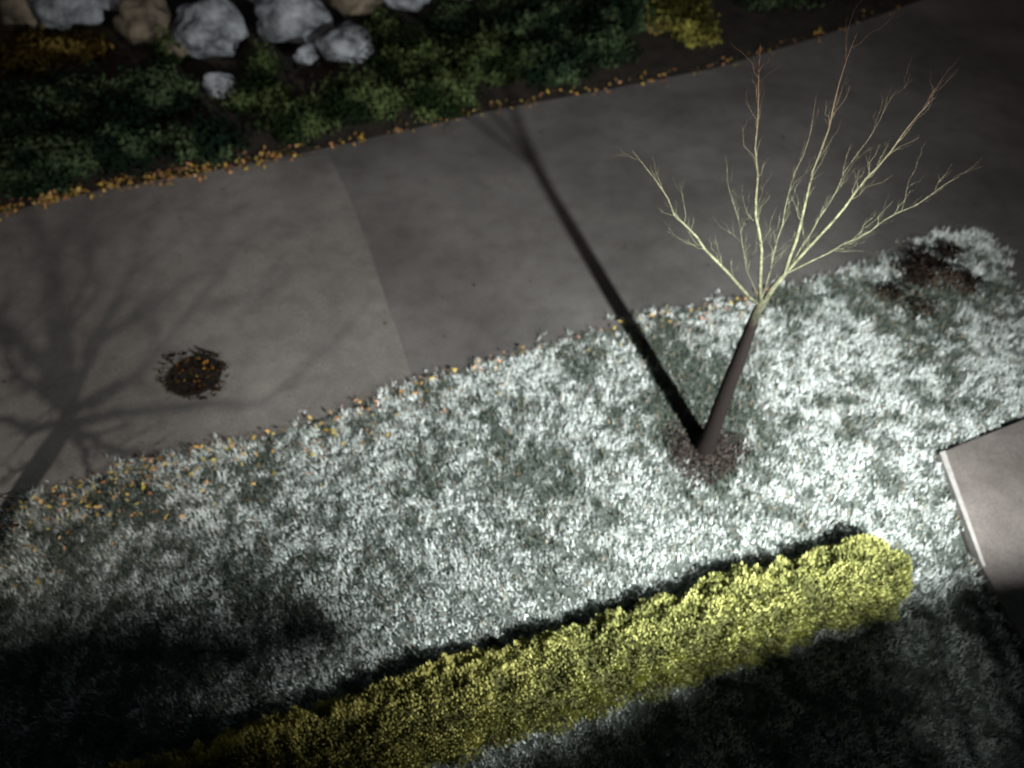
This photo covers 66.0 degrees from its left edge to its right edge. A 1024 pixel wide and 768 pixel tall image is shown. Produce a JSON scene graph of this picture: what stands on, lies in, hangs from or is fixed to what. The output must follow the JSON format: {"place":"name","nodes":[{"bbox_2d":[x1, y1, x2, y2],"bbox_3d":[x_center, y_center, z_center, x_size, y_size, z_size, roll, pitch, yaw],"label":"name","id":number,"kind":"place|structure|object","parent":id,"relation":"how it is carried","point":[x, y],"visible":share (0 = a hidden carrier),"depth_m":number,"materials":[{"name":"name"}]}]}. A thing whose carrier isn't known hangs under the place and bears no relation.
{"place":"outdoors","nodes":[
{"label":"outdoors","id":0,"kind":"place"},
{"bbox_2d":[0,153,413,514],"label":"pavement","id":1,"kind":"structure","parent":0,"point":[290,326],"depth_m":11.23,"materials":[{"name":"concrete"}]},
{"bbox_2d":[158,347,228,399],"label":"fallen leaves","id":2,"kind":"object","parent":1,"relation":"on","point":[218,388],"visible":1,"depth_m":10.52,"materials":[{"name":"brown plant"}]},
{"bbox_2d":[166,355,221,395],"bbox_3d":[-4.241,-0.117,10.526,0.720,0.012,0.720,0,50,0],"label":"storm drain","id":3,"kind":"object","parent":1,"relation":"on","point":[209,382],"visible":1,"depth_m":10.52,"materials":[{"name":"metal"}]},
{"bbox_2d":[0,223,1023,767],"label":"grass","id":4,"kind":"structure","parent":0,"point":[978,253],"depth_m":9.08,"materials":[{"name":"white plant"}]},
{"bbox_2d":[0,490,18,561],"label":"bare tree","id":5,"kind":"object","parent":4,"relation":"on","point":[8,524],"visible":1,"depth_m":7.16,"materials":[{"name":"brown plant"}]},
{"bbox_2d":[2,287,768,586],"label":"fallen leaves","id":6,"kind":"object","parent":4,"relation":"on","point":[160,458],"visible":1,"depth_m":9.52,"materials":[{"name":"orange plant"}]},
{"bbox_2d":[101,533,913,767],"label":"hedge","id":7,"kind":"object","parent":4,"relation":"on","point":[449,712],"visible":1,"depth_m":7.68,"materials":[{"name":"yellow plant"}]},
{"bbox_2d":[661,419,756,489],"bbox_3d":[2.445,0.836,9.673,1.179,0.129,1.040,0,50,0],"label":"mulch ring","id":8,"kind":"object","parent":4,"relation":"on","point":[685,455],"visible":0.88,"depth_m":9.65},
{"bbox_2d":[619,9,983,458],"bbox_3d":[2.304,-0.981,7.707,2.925,5.462,0.855,0,50,0],"label":"bare tree","id":9,"kind":"object","parent":4,"relation":"on","point":[706,444],"visible":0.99,"depth_m":7.41,"materials":[{"name":"brown plant"}]},
{"bbox_2d":[864,239,986,321],"bbox_3d":[6.227,-1.611,11.611,2.120,0.369,1.268,-28,55,-22],"label":"dry shrub","id":10,"kind":"object","parent":4,"relation":"on","point":[946,274],"visible":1,"depth_m":11.60,"materials":[{"name":"brown plant"}]},
{"bbox_2d":[0,0,1023,661],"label":"ground","id":11,"kind":"structure","parent":0,"point":[742,30],"depth_m":15.80,"materials":[{"name":"soil"}]},
{"bbox_2d":[0,53,256,219],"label":"evergreen shrub","id":12,"kind":"object","parent":11,"relation":"on","point":[82,104],"visible":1,"depth_m":13.71,"materials":[{"name":"green plant"}]},
{"bbox_2d":[0,0,382,57],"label":"rock wall","id":13,"kind":"structure","parent":11,"relation":"on","point":[135,22],"depth_m":15.85,"materials":[{"name":"beige stone"}]},
{"bbox_2d":[26,0,429,98],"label":"rock wall","id":14,"kind":"structure","parent":11,"relation":"on","point":[207,28],"depth_m":15.53,"materials":[{"name":"stone"}]},
{"bbox_2d":[0,11,667,79],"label":"golden shrub","id":15,"kind":"object","parent":11,"relation":"on","point":[37,46],"visible":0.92,"depth_m":15.74,"materials":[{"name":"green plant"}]},
{"bbox_2d":[143,2,541,147],"bbox_3d":[-3.162,-6.093,15.041,7.899,0.918,4.188,-9,51,-8],"label":"evergreen shrub","id":16,"kind":"object","parent":11,"relation":"on","point":[480,48],"visible":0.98,"depth_m":14.75,"materials":[{"name":"green plant"}]},
{"bbox_2d":[416,0,841,91],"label":"evergreen shrub","id":17,"kind":"object","parent":11,"relation":"on","point":[458,13],"visible":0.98,"depth_m":16.05,"materials":[{"name":"green plant"}]},
{"bbox_2d":[622,0,722,48],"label":"golden shrub","id":18,"kind":"object","parent":11,"relation":"on","point":[691,9],"visible":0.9,"depth_m":16.43,"materials":[{"name":"yellow plant"}]},
{"bbox_2d":[936,450,985,571],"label":"kerb","id":19,"kind":"structure","parent":11,"relation":"on","point":[968,531],"depth_m":9.11,"materials":[{"name":"concrete"}]},
{"bbox_2d":[37,0,1023,425],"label":"pavement","id":20,"kind":"structure","parent":0,"point":[573,212],"depth_m":13.29,"materials":[{"name":"concrete"}]},
{"bbox_2d":[0,4,900,220],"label":"fallen leaves","id":21,"kind":"object","parent":20,"relation":"on","point":[112,185],"visible":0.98,"depth_m":13.44,"materials":[{"name":"orange plant"}]},
{"bbox_2d":[3,88,1012,444],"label":"fallen leaves","id":22,"kind":"object","parent":20,"relation":"on","point":[473,284],"visible":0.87,"depth_m":11.58,"materials":[{"name":"brown plant"}]},
{"bbox_2d":[945,420,1023,650],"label":"concrete patio","id":23,"kind":"structure","parent":0,"point":[988,471],"depth_m":9.13,"materials":[{"name":"grey concrete"}]}
]}

